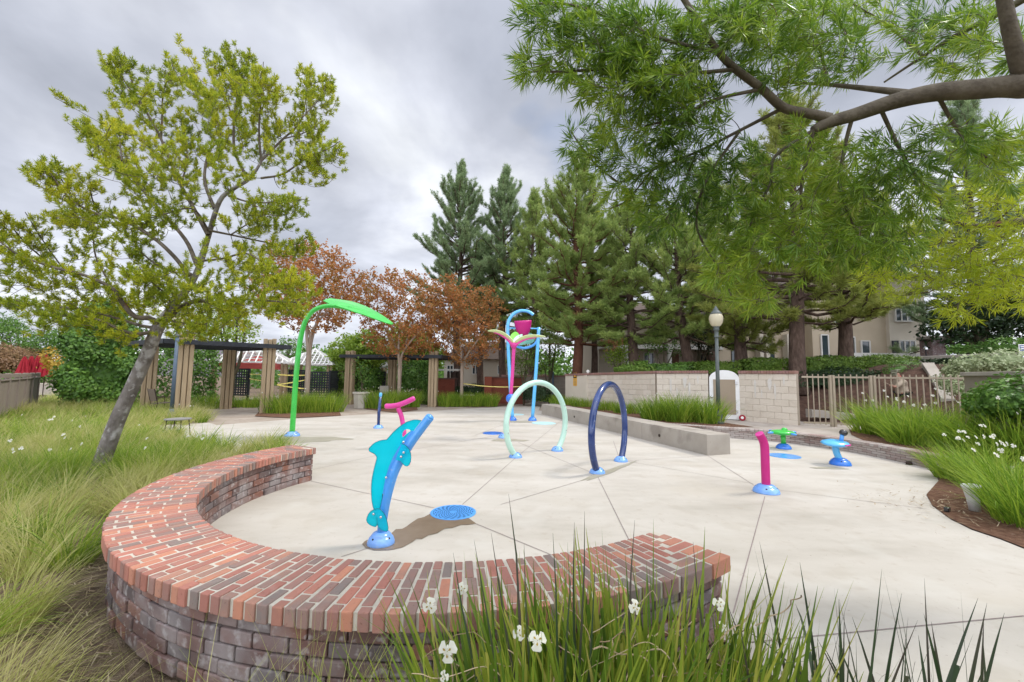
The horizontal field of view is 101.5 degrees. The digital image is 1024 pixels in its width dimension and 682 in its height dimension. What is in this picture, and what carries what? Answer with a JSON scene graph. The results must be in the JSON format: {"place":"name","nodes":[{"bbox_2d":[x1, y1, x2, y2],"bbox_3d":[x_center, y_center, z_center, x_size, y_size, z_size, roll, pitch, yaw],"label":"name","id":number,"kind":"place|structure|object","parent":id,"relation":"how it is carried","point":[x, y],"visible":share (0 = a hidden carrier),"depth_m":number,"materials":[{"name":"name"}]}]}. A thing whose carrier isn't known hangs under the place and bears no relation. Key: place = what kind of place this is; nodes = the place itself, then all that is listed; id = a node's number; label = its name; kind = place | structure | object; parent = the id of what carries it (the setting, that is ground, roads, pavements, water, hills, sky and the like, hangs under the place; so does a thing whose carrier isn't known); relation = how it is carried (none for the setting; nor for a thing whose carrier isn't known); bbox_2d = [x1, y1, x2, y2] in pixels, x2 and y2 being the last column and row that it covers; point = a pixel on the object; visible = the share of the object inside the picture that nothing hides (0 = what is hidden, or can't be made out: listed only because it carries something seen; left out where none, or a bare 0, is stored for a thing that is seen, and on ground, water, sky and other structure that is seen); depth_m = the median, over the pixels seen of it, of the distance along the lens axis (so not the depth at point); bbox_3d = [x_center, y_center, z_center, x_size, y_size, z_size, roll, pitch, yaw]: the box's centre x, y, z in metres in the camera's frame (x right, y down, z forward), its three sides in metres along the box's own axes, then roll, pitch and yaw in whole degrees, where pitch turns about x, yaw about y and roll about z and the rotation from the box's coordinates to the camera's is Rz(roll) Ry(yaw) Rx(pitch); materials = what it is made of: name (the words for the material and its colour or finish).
{"place":"outdoors","nodes":[
{"label":"outdoors","id":0,"kind":"place"},
{"bbox_2d":[0,390,316,681],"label":"grass","id":1,"kind":"structure","parent":0,"point":[23,509],"depth_m":4.81,"materials":[{"name":"plant"}]},
{"bbox_2d":[160,395,547,425],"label":"path","id":2,"kind":"structure","parent":0,"point":[237,415],"depth_m":17.46,"materials":[{"name":"concrete"}]},
{"bbox_2d":[114,336,174,400],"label":"climbing plant","id":3,"kind":"object","parent":2,"relation":"on","point":[168,352],"visible":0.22,"depth_m":19.75,"materials":[{"name":"green plant"}]},
{"bbox_2d":[167,349,222,404],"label":"climbing plant","id":4,"kind":"object","parent":2,"relation":"on","point":[198,356],"visible":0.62,"depth_m":19.84,"materials":[{"name":"green plant"}]},
{"bbox_2d":[122,333,291,412],"bbox_3d":[-12.440,1.393,17.055,4.897,3.076,4.130,-2,-6,32],"label":"pergola","id":5,"kind":"object","parent":2,"relation":"on","point":[185,372],"visible":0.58,"depth_m":16.89,"materials":[{"name":"beige wood"}]},
{"bbox_2d":[206,342,293,400],"bbox_3d":[-15.538,1.794,25.423,4.300,3.512,4.300,2,-5,-20],"label":"lattice gazebo","id":6,"kind":"object","parent":2,"relation":"on","point":[253,361],"visible":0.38,"depth_m":24.28,"materials":[{"name":"white paint"}]},
{"bbox_2d":[255,412,340,417],"bbox_3d":[-9.801,3.119,19.365,3.138,0.001,8.905,3,-5,-27],"label":"planting bed","id":7,"kind":"object","parent":2,"relation":"on","point":[302,414],"visible":0.43,"depth_m":16.36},
{"bbox_2d":[246,390,318,413],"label":"grass clump","id":8,"kind":"object","parent":7,"relation":"on","point":[281,406],"visible":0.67,"depth_m":16.96,"materials":[{"name":"green plant"}]},
{"bbox_2d":[246,238,376,397],"bbox_3d":[-8.914,-0.794,18.678,5.380,7.734,4.611,1,-5,0],"label":"crape myrtle","id":9,"kind":"object","parent":7,"relation":"on","point":[334,267],"visible":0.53,"depth_m":18.43,"materials":[{"name":"brown plant"}]},
{"bbox_2d":[281,388,352,412],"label":"grass clump","id":10,"kind":"object","parent":7,"relation":"on","point":[330,404],"visible":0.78,"depth_m":17.62,"materials":[{"name":"green plant"}]},
{"bbox_2d":[324,328,391,390],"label":"leafy tree","id":11,"kind":"object","parent":2,"relation":"on","point":[350,342],"visible":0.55,"depth_m":26.09,"materials":[{"name":"green plant"}]},
{"bbox_2d":[339,351,453,406],"bbox_3d":[-6.198,2.079,23.460,5.768,2.912,3.294,0,-5,10],"label":"pergola","id":12,"kind":"object","parent":2,"relation":"on","point":[349,379],"visible":0.74,"depth_m":22.37,"materials":[{"name":"beige wood"}]},
{"bbox_2d":[396,360,428,393],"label":"climbing plant","id":13,"kind":"object","parent":2,"relation":"on","point":[411,374],"visible":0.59,"depth_m":26.07,"materials":[{"name":"green plant"}]},
{"bbox_2d":[505,312,551,404],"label":"leafy tree","id":14,"kind":"object","parent":2,"relation":"on","point":[528,354],"visible":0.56,"depth_m":23.32,"materials":[{"name":"green plant"}]},
{"bbox_2d":[536,306,567,403],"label":"leafy tree","id":15,"kind":"object","parent":2,"relation":"on","point":[550,372],"visible":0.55,"depth_m":24.16,"materials":[{"name":"green plant"}]},
{"bbox_2d":[365,402,417,412],"bbox_3d":[-6.483,3.419,22.513,2.668,0.001,9.936,2,-5,-19],"label":"planting bed","id":16,"kind":"object","parent":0,"point":[403,409],"visible":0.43,"depth_m":19.35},
{"bbox_2d":[353,264,451,392],"bbox_3d":[-5.645,-0.208,21.547,4.998,7.119,4.622,1,-5,0],"label":"crape myrtle","id":17,"kind":"object","parent":16,"relation":"on","point":[413,330],"visible":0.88,"depth_m":21.09,"materials":[{"name":"brown plant"}]},
{"bbox_2d":[435,396,526,406],"bbox_3d":[-1.915,3.989,28.765,8.639,0.001,14.711,1,-5,0],"label":"planting bed","id":18,"kind":"object","parent":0,"point":[500,404],"visible":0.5,"depth_m":21.87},
{"bbox_2d":[397,158,515,394],"bbox_3d":[-3.376,-4.772,30.418,7.670,18.021,8.572,-2,-5,30],"label":"pine tree","id":19,"kind":"object","parent":18,"relation":"on","point":[464,234],"visible":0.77,"depth_m":29.70,"materials":[{"name":"green plant"}]},
{"bbox_2d":[419,272,508,394],"bbox_3d":[-2.686,-0.063,22.764,4.993,7.103,4.542,1,-5,0],"label":"crape myrtle","id":20,"kind":"object","parent":18,"relation":"on","point":[462,330],"visible":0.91,"depth_m":22.26,"materials":[{"name":"brown plant"}]},
{"bbox_2d":[447,239,516,396],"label":"pine tree","id":21,"kind":"object","parent":18,"relation":"on","point":[480,377],"visible":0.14,"depth_m":31.22,"materials":[{"name":"green plant"}]},
{"bbox_2d":[448,163,539,376],"bbox_3d":[-0.453,-4.442,29.993,8.127,17.364,6.762,-2,-6,32],"label":"pine tree","id":22,"kind":"object","parent":18,"relation":"on","point":[505,195],"visible":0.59,"depth_m":29.56,"materials":[{"name":"green plant"}]},
{"bbox_2d":[484,376,523,403],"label":"brick pier wall","id":23,"kind":"structure","parent":18,"relation":"on","point":[503,388],"depth_m":24.43,"materials":[{"name":"brick"}]},
{"bbox_2d":[490,185,572,374],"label":"pine tree","id":24,"kind":"object","parent":18,"relation":"on","point":[533,215],"visible":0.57,"depth_m":27.20,"materials":[{"name":"green plant"}]},
{"bbox_2d":[0,376,1023,681],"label":"ground","id":25,"kind":"structure","parent":0,"point":[108,634],"depth_m":2.68,"materials":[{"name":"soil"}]},
{"bbox_2d":[0,311,40,347],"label":"leafy tree","id":26,"kind":"object","parent":25,"relation":"on","point":[5,325],"visible":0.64,"depth_m":34.33,"materials":[{"name":"green plant"}]},
{"bbox_2d":[0,373,40,415],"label":"panel fence","id":27,"kind":"object","parent":25,"relation":"on","point":[18,388],"visible":0.68,"depth_m":14.57,"materials":[{"name":"plastic"}]},
{"bbox_2d":[0,342,44,373],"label":"rust shrub","id":28,"kind":"object","parent":25,"relation":"on","point":[11,357],"visible":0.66,"depth_m":26.81,"materials":[{"name":"brown plant"}]},
{"bbox_2d":[0,441,122,493],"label":"grass tuft","id":29,"kind":"object","parent":25,"relation":"on","point":[43,464],"visible":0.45,"depth_m":5.78,"materials":[{"name":"green plant"}]},
{"bbox_2d":[0,433,160,488],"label":"grass tuft","id":30,"kind":"object","parent":25,"relation":"on","point":[56,454],"visible":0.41,"depth_m":6.23,"materials":[{"name":"green plant"}]},
{"bbox_2d":[45,297,147,403],"bbox_3d":[-18.427,0.405,18.712,3.157,4.845,3.361,5,-7,-44],"label":"ivy hedge","id":31,"kind":"object","parent":25,"relation":"on","point":[91,370],"visible":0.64,"depth_m":17.72,"materials":[{"name":"green plant"}]},
{"bbox_2d":[64,432,226,485],"bbox_3d":[-5.618,1.806,6.585,2.072,0.683,2.045,1,-5,0],"label":"grass tuft","id":32,"kind":"object","parent":25,"relation":"on","point":[151,455],"visible":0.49,"depth_m":6.43,"materials":[{"name":"green plant"}]},
{"bbox_2d":[0,33,348,482],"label":"fern pine tree","id":33,"kind":"object","parent":25,"relation":"on","point":[173,296],"visible":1,"depth_m":6.26,"materials":[{"name":"green plant"}]},
{"bbox_2d":[152,593,453,681],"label":"feather grass tuft","id":34,"kind":"object","parent":25,"relation":"on","point":[323,656],"visible":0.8,"depth_m":1.81,"materials":[{"name":"plant"}]},
{"bbox_2d":[444,342,528,395],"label":"pale far house","id":35,"kind":"structure","parent":25,"relation":"on","point":[491,367],"depth_m":32.92,"materials":[{"name":"beige paint"}]},
{"bbox_2d":[299,532,787,681],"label":"iris clump","id":36,"kind":"object","parent":25,"relation":"on","point":[446,650],"visible":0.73,"depth_m":1.55,"materials":[{"name":"plant"}]},
{"bbox_2d":[453,500,709,681],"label":"iris clump","id":37,"kind":"object","parent":25,"relation":"on","point":[557,646],"visible":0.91,"depth_m":1.51,"materials":[{"name":"plant"}]},
{"bbox_2d":[235,343,1017,389],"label":"hedge","id":38,"kind":"object","parent":25,"relation":"on","point":[559,367],"visible":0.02,"depth_m":46.80,"materials":[{"name":"green plant"}]},
{"bbox_2d":[398,523,862,681],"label":"iris clump","id":39,"kind":"object","parent":25,"relation":"on","point":[754,670],"visible":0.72,"depth_m":1.60,"materials":[{"name":"plant"}]},
{"bbox_2d":[565,370,799,425],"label":"block wall","id":40,"kind":"structure","parent":25,"relation":"on","point":[769,396],"depth_m":14.60,"materials":[{"name":"concrete"}]},
{"bbox_2d":[709,370,739,419],"bbox_3d":[7.229,1.817,14.226,0.913,1.648,0.230,-2,-5,28],"label":"arched service door","id":41,"kind":"structure","parent":40,"relation":"attached to","point":[729,386],"depth_m":14.12,"materials":[{"name":"white paint"}]},
{"bbox_2d":[498,0,1023,323],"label":"fern pine tree","id":42,"kind":"object","parent":25,"relation":"on","point":[625,50],"visible":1,"depth_m":3.08,"materials":[{"name":"green plant"}]},
{"bbox_2d":[635,578,899,681],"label":"iris clump","id":43,"kind":"object","parent":25,"relation":"on","point":[803,677],"visible":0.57,"depth_m":1.69,"materials":[{"name":"plant"}]},
{"bbox_2d":[725,541,977,681],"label":"iris clump","id":44,"kind":"object","parent":25,"relation":"on","point":[953,673],"visible":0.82,"depth_m":1.60,"materials":[{"name":"plant"}]},
{"bbox_2d":[750,577,1003,681],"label":"iris clump","id":45,"kind":"object","parent":25,"relation":"on","point":[984,675],"visible":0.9,"depth_m":1.69,"materials":[{"name":"plant"}]},
{"bbox_2d":[848,171,1023,332],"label":"fern pine tree","id":46,"kind":"object","parent":25,"relation":"on","point":[975,291],"visible":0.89,"depth_m":3.61,"materials":[{"name":"green plant"}]},
{"bbox_2d":[927,477,1023,546],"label":"planting bed","id":47,"kind":"object","parent":25,"relation":"on","point":[1012,533],"visible":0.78,"depth_m":5.12,"materials":[{"name":"soil"}]},
{"bbox_2d":[894,430,1022,480],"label":"grass clump","id":48,"kind":"object","parent":47,"relation":"on","point":[938,472],"visible":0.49,"depth_m":7.10,"materials":[{"name":"green plant"}]},
{"bbox_2d":[916,445,1023,527],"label":"grass clump","id":49,"kind":"object","parent":47,"relation":"on","point":[999,505],"visible":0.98,"depth_m":4.95,"materials":[{"name":"green plant"}]},
{"bbox_2d":[921,424,1023,485],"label":"grass clump","id":50,"kind":"object","parent":47,"relation":"on","point":[970,455],"visible":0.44,"depth_m":6.67,"materials":[{"name":"green plant"}]},
{"bbox_2d":[926,435,1023,512],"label":"grass clump","id":51,"kind":"object","parent":47,"relation":"on","point":[1001,450],"visible":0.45,"depth_m":5.60,"materials":[{"name":"green plant"}]},
{"bbox_2d":[960,371,1023,429],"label":"rendered wall","id":52,"kind":"structure","parent":25,"relation":"on","point":[971,379],"depth_m":9.05,"materials":[{"name":"paint"}]},
{"bbox_2d":[0,0,1023,372],"label":"sky","id":53,"kind":"structure","parent":0,"point":[422,89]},
{"bbox_2d":[139,407,1023,681],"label":"pavement","id":54,"kind":"structure","parent":0,"point":[842,543],"depth_m":4.81,"materials":[{"name":"concrete"}]},
{"bbox_2d":[284,298,392,436],"bbox_3d":[-4.522,0.651,11.238,2.807,3.734,0.826,1,-5,0],"label":"leaf shower","id":55,"kind":"object","parent":54,"relation":"on","point":[355,307],"visible":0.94,"depth_m":11.10,"materials":[{"name":"green paint"}]},
{"bbox_2d":[366,414,433,547],"bbox_3d":[-1.111,1.351,4.130,0.642,1.258,0.264,1,-5,0],"label":"dolphin spray post","id":56,"kind":"object","parent":54,"relation":"on","point":[392,452],"visible":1,"depth_m":4.12,"materials":[{"name":"blue paint"}]},
{"bbox_2d":[101,445,730,681],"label":"curved brick bench","id":57,"kind":"object","parent":54,"relation":"on","point":[176,561],"visible":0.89,"depth_m":2.38,"materials":[{"name":"brick"}]},
{"bbox_2d":[362,514,475,549],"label":"puddle","id":58,"kind":"object","parent":54,"relation":"on","point":[423,527],"visible":0.9,"depth_m":4.45,"materials":[{"name":"liquid"}]},
{"bbox_2d":[430,505,475,519],"bbox_3d":[-0.705,2.053,5.012,0.544,0.014,0.544,1,-5,0],"label":"drain grate","id":59,"kind":"object","parent":54,"relation":"on","point":[452,512],"visible":1,"depth_m":4.99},
{"bbox_2d":[488,330,544,438],"bbox_3d":[0.106,1.145,11.544,1.568,2.914,0.957,1,-5,0],"label":"flower spray post","id":60,"kind":"object","parent":54,"relation":"on","point":[514,339],"visible":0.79,"depth_m":11.25,"materials":[{"name":"pink metal"}]},
{"bbox_2d":[506,309,539,420],"bbox_3d":[0.417,0.862,15.549,1.199,4.143,0.653,3,-5,-23],"label":"tipping bucket frame","id":61,"kind":"object","parent":54,"relation":"on","point":[523,327],"visible":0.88,"depth_m":15.53,"materials":[{"name":"blue paint"}]},
{"bbox_2d":[503,380,567,458],"bbox_3d":[0.546,1.622,8.921,1.858,1.584,0.270,5,-6,-40],"label":"spray hoop","id":62,"kind":"object","parent":54,"relation":"on","point":[514,454],"visible":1,"depth_m":8.76,"materials":[{"name":"green paint"}]},
{"bbox_2d":[588,381,627,473],"bbox_3d":[1.809,1.540,7.748,0.269,1.586,1.858,-2,-6,33],"label":"spray hoop","id":63,"kind":"object","parent":54,"relation":"on","point":[621,457],"visible":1,"depth_m":7.34,"materials":[{"name":"blue paint"}]},
{"bbox_2d":[542,404,729,454],"bbox_3d":[3.013,2.604,13.577,0.634,0.470,9.600,2,-5,-17],"label":"concrete bench","id":64,"kind":"object","parent":54,"relation":"on","point":[701,441],"visible":0.88,"depth_m":10.56,"materials":[{"name":"grey concrete"}]},
{"bbox_2d":[752,431,780,495],"bbox_3d":[3.713,1.767,6.130,0.356,0.874,0.356,1,-5,0],"label":"pink water pipe","id":65,"kind":"object","parent":54,"relation":"on","point":[765,486],"visible":1,"depth_m":6.08,"materials":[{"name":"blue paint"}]},
{"bbox_2d":[820,429,851,466],"bbox_3d":[6.314,2.062,8.143,0.497,0.681,0.479,1,-5,0],"label":"blue saucer seat","id":66,"kind":"object","parent":54,"relation":"on","point":[836,445],"visible":1,"depth_m":8.07,"materials":[{"name":"paint"}]},
{"bbox_2d":[670,423,1020,472],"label":"curved retaining wall","id":67,"kind":"structure","parent":54,"relation":"on","point":[880,450],"depth_m":9.73,"materials":[{"name":"grey concrete"}]},
{"bbox_2d":[555,402,861,440],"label":"terrace","id":68,"kind":"structure","parent":0,"point":[821,429],"depth_m":12.06,"materials":[{"name":"concrete"}]},
{"bbox_2d":[566,405,751,426],"bbox_3d":[4.313,2.825,16.715,2.292,0.001,10.558,2,-5,-18],"label":"planting bed","id":69,"kind":"object","parent":68,"relation":"on","point":[637,415],"visible":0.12,"depth_m":12.92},
{"bbox_2d":[642,388,711,422],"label":"grass clump","id":70,"kind":"object","parent":69,"relation":"on","point":[680,413],"visible":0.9,"depth_m":13.04,"materials":[{"name":"green plant"}]},
{"bbox_2d":[680,393,743,423],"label":"grass clump","id":71,"kind":"object","parent":69,"relation":"on","point":[708,414],"visible":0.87,"depth_m":12.74,"materials":[{"name":"green plant"}]},
{"bbox_2d":[709,306,723,423],"bbox_3d":[6.381,0.717,12.991,0.410,3.658,0.410,1,-5,0],"label":"lamp post","id":72,"kind":"object","parent":69,"relation":"on","point":[716,318],"visible":0.91,"depth_m":12.95,"materials":[{"name":"metal"}]},
{"bbox_2d":[801,374,833,426],"bbox_3d":[9.157,1.771,12.527,0.782,1.550,0.077,0,-5,12],"label":"railing panel","id":73,"kind":"object","parent":68,"relation":"on","point":[831,422],"visible":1,"depth_m":12.49,"materials":[{"name":"metal"}]},
{"bbox_2d":[872,375,963,416],"bbox_3d":[10.882,1.675,11.101,0.090,1.550,2.017,4,-6,-35],"label":"railing panel","id":74,"kind":"object","parent":68,"relation":"on","point":[874,377],"visible":0.48,"depth_m":11.20,"materials":[{"name":"metal"}]},
{"bbox_2d":[849,429,1021,466],"bbox_3d":[10.497,2.134,7.385,5.509,0.001,8.679,3,-5,-28],"label":"planting bed","id":75,"kind":"object","parent":68,"relation":"on","point":[871,438],"visible":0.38,"depth_m":9.61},
{"bbox_2d":[821,389,930,434],"bbox_3d":[9.495,1.845,10.895,2.622,1.162,2.646,-3,-6,35],"label":"grass clump","id":76,"kind":"object","parent":75,"relation":"on","point":[856,427],"visible":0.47,"depth_m":10.93,"materials":[{"name":"green plant"}]},
{"bbox_2d":[845,394,963,436],"bbox_3d":[9.542,1.796,10.085,2.638,1.129,2.782,1,-5,0],"label":"grass clump","id":77,"kind":"object","parent":75,"relation":"on","point":[878,418],"visible":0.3,"depth_m":10.20,"materials":[{"name":"green plant"}]},
{"bbox_2d":[860,399,981,447],"bbox_3d":[8.905,1.769,9.236,2.744,1.027,2.508,1,-5,0],"label":"grass clump","id":78,"kind":"object","parent":75,"relation":"on","point":[908,436],"visible":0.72,"depth_m":9.10,"materials":[{"name":"green plant"}]},
{"bbox_2d":[888,396,1023,455],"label":"grass clump","id":79,"kind":"object","parent":75,"relation":"on","point":[944,437],"visible":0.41,"depth_m":8.22,"materials":[{"name":"green plant"}]},
{"bbox_2d":[930,396,1023,464],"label":"grass clump","id":80,"kind":"object","parent":75,"relation":"on","point":[1012,436],"visible":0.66,"depth_m":7.32,"materials":[{"name":"green plant"}]},
{"bbox_2d":[540,364,966,425],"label":"slope","id":81,"kind":"structure","parent":0,"point":[919,371],"depth_m":14.84,"materials":[{"name":"plant"}]},
{"bbox_2d":[507,148,650,373],"bbox_3d":[3.626,-3.775,22.980,7.941,14.449,7.211,1,-5,0],"label":"pine tree","id":82,"kind":"object","parent":81,"relation":"on","point":[579,236],"visible":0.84,"depth_m":21.85,"materials":[{"name":"green plant"}]},
{"bbox_2d":[547,200,626,372],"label":"pine tree","id":83,"kind":"object","parent":81,"relation":"on","point":[594,365],"visible":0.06,"depth_m":25.83,"materials":[{"name":"green plant"}]},
{"bbox_2d":[562,192,702,363],"bbox_3d":[5.935,-2.650,21.258,6.415,10.851,7.040,4,-6,-33],"label":"pine tree","id":84,"kind":"object","parent":81,"relation":"on","point":[628,322],"visible":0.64,"depth_m":20.95,"materials":[{"name":"green plant"}]},
{"bbox_2d":[582,303,723,372],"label":"porch townhouse","id":85,"kind":"structure","parent":81,"relation":"on","point":[603,365],"depth_m":27.61,"materials":[{"name":"paint"}]},
{"bbox_2d":[617,208,765,370],"bbox_3d":[8.441,-2.561,20.434,6.320,9.067,6.377,3,-5,-28],"label":"pine tree","id":86,"kind":"object","parent":81,"relation":"on","point":[684,251],"visible":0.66,"depth_m":19.68,"materials":[{"name":"green plant"}]},
{"bbox_2d":[650,157,776,374],"bbox_3d":[12.376,-4.863,26.762,7.952,14.337,7.515,1,-5,0],"label":"pine tree","id":87,"kind":"object","parent":81,"relation":"on","point":[706,237],"visible":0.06,"depth_m":26.00,"materials":[{"name":"green plant"}]},
{"bbox_2d":[682,230,789,369],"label":"pine tree","id":88,"kind":"object","parent":81,"relation":"on","point":[737,332],"visible":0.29,"depth_m":18.26,"materials":[{"name":"green plant"}]},
{"bbox_2d":[696,307,804,363],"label":"recessed townhouse","id":89,"kind":"structure","parent":81,"relation":"on","point":[726,355],"depth_m":26.12,"materials":[{"name":"paint"}]},
{"bbox_2d":[735,356,788,370],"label":"clipped hedge","id":90,"kind":"object","parent":81,"relation":"on","point":[767,364],"visible":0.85,"depth_m":16.87,"materials":[{"name":"green plant"}]},
{"bbox_2d":[678,88,897,394],"bbox_3d":[10.916,-4.040,17.172,7.919,12.404,7.457,4,-6,-39],"label":"pine tree","id":91,"kind":"object","parent":81,"relation":"on","point":[794,313],"visible":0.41,"depth_m":16.05,"materials":[{"name":"green plant"}]},
{"bbox_2d":[783,354,868,372],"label":"clipped hedge","id":92,"kind":"object","parent":81,"relation":"on","point":[816,362],"visible":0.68,"depth_m":16.49,"materials":[{"name":"green plant"}]},
{"bbox_2d":[788,365,880,389],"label":"dark hedge","id":93,"kind":"object","parent":81,"relation":"on","point":[865,373],"visible":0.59,"depth_m":15.81,"materials":[{"name":"green plant"}]},
{"bbox_2d":[761,268,926,362],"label":"beige townhouse","id":94,"kind":"structure","parent":81,"relation":"on","point":[877,335],"depth_m":25.12,"materials":[{"name":"paint"}]},
{"bbox_2d":[770,158,957,365],"bbox_3d":[13.835,-3.336,17.312,5.206,9.342,6.450,1,-5,0],"label":"pine tree","id":95,"kind":"object","parent":81,"relation":"on","point":[844,327],"visible":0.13,"depth_m":16.76,"materials":[{"name":"green plant"}]},
{"bbox_2d":[855,353,921,368],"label":"clipped hedge","id":96,"kind":"object","parent":81,"relation":"on","point":[873,360],"visible":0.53,"depth_m":16.78,"materials":[{"name":"green plant"}]},
{"bbox_2d":[882,99,1023,354],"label":"pine tree","id":97,"kind":"object","parent":81,"relation":"on","point":[961,110],"visible":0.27,"depth_m":21.59,"materials":[{"name":"green plant"}]},
{"bbox_2d":[909,284,1023,353],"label":"leafy tree","id":98,"kind":"object","parent":81,"relation":"on","point":[1003,325],"visible":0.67,"depth_m":19.24,"materials":[{"name":"green plant"}]},
{"bbox_2d":[939,347,1023,376],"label":"variegated bush","id":99,"kind":"object","parent":81,"relation":"on","point":[1011,360],"visible":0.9,"depth_m":11.66,"materials":[{"name":"green plant"}]},
{"bbox_2d":[944,334,1023,354],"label":"clipped hedge","id":100,"kind":"object","parent":81,"relation":"on","point":[957,349],"visible":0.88,"depth_m":17.44,"materials":[{"name":"green plant"}]},
{"bbox_2d":[959,369,1023,424],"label":"broadleaf bush","id":101,"kind":"object","parent":81,"relation":"on","point":[984,399],"visible":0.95,"depth_m":7.59,"materials":[{"name":"green plant"}]},
{"bbox_2d":[832,374,873,426],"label":"metal gate","id":102,"kind":"structure","parent":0,"point":[870,381],"depth_m":12.25,"materials":[{"name":"metal"}]},
{"label":"planting bed","id":103,"kind":"structure","parent":0,"visible":0},
{"bbox_2d":[170,307,262,394],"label":"leafy tree","id":104,"kind":"object","parent":103,"relation":"on","point":[225,336],"visible":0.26,"depth_m":21.50,"materials":[{"name":"green plant"}]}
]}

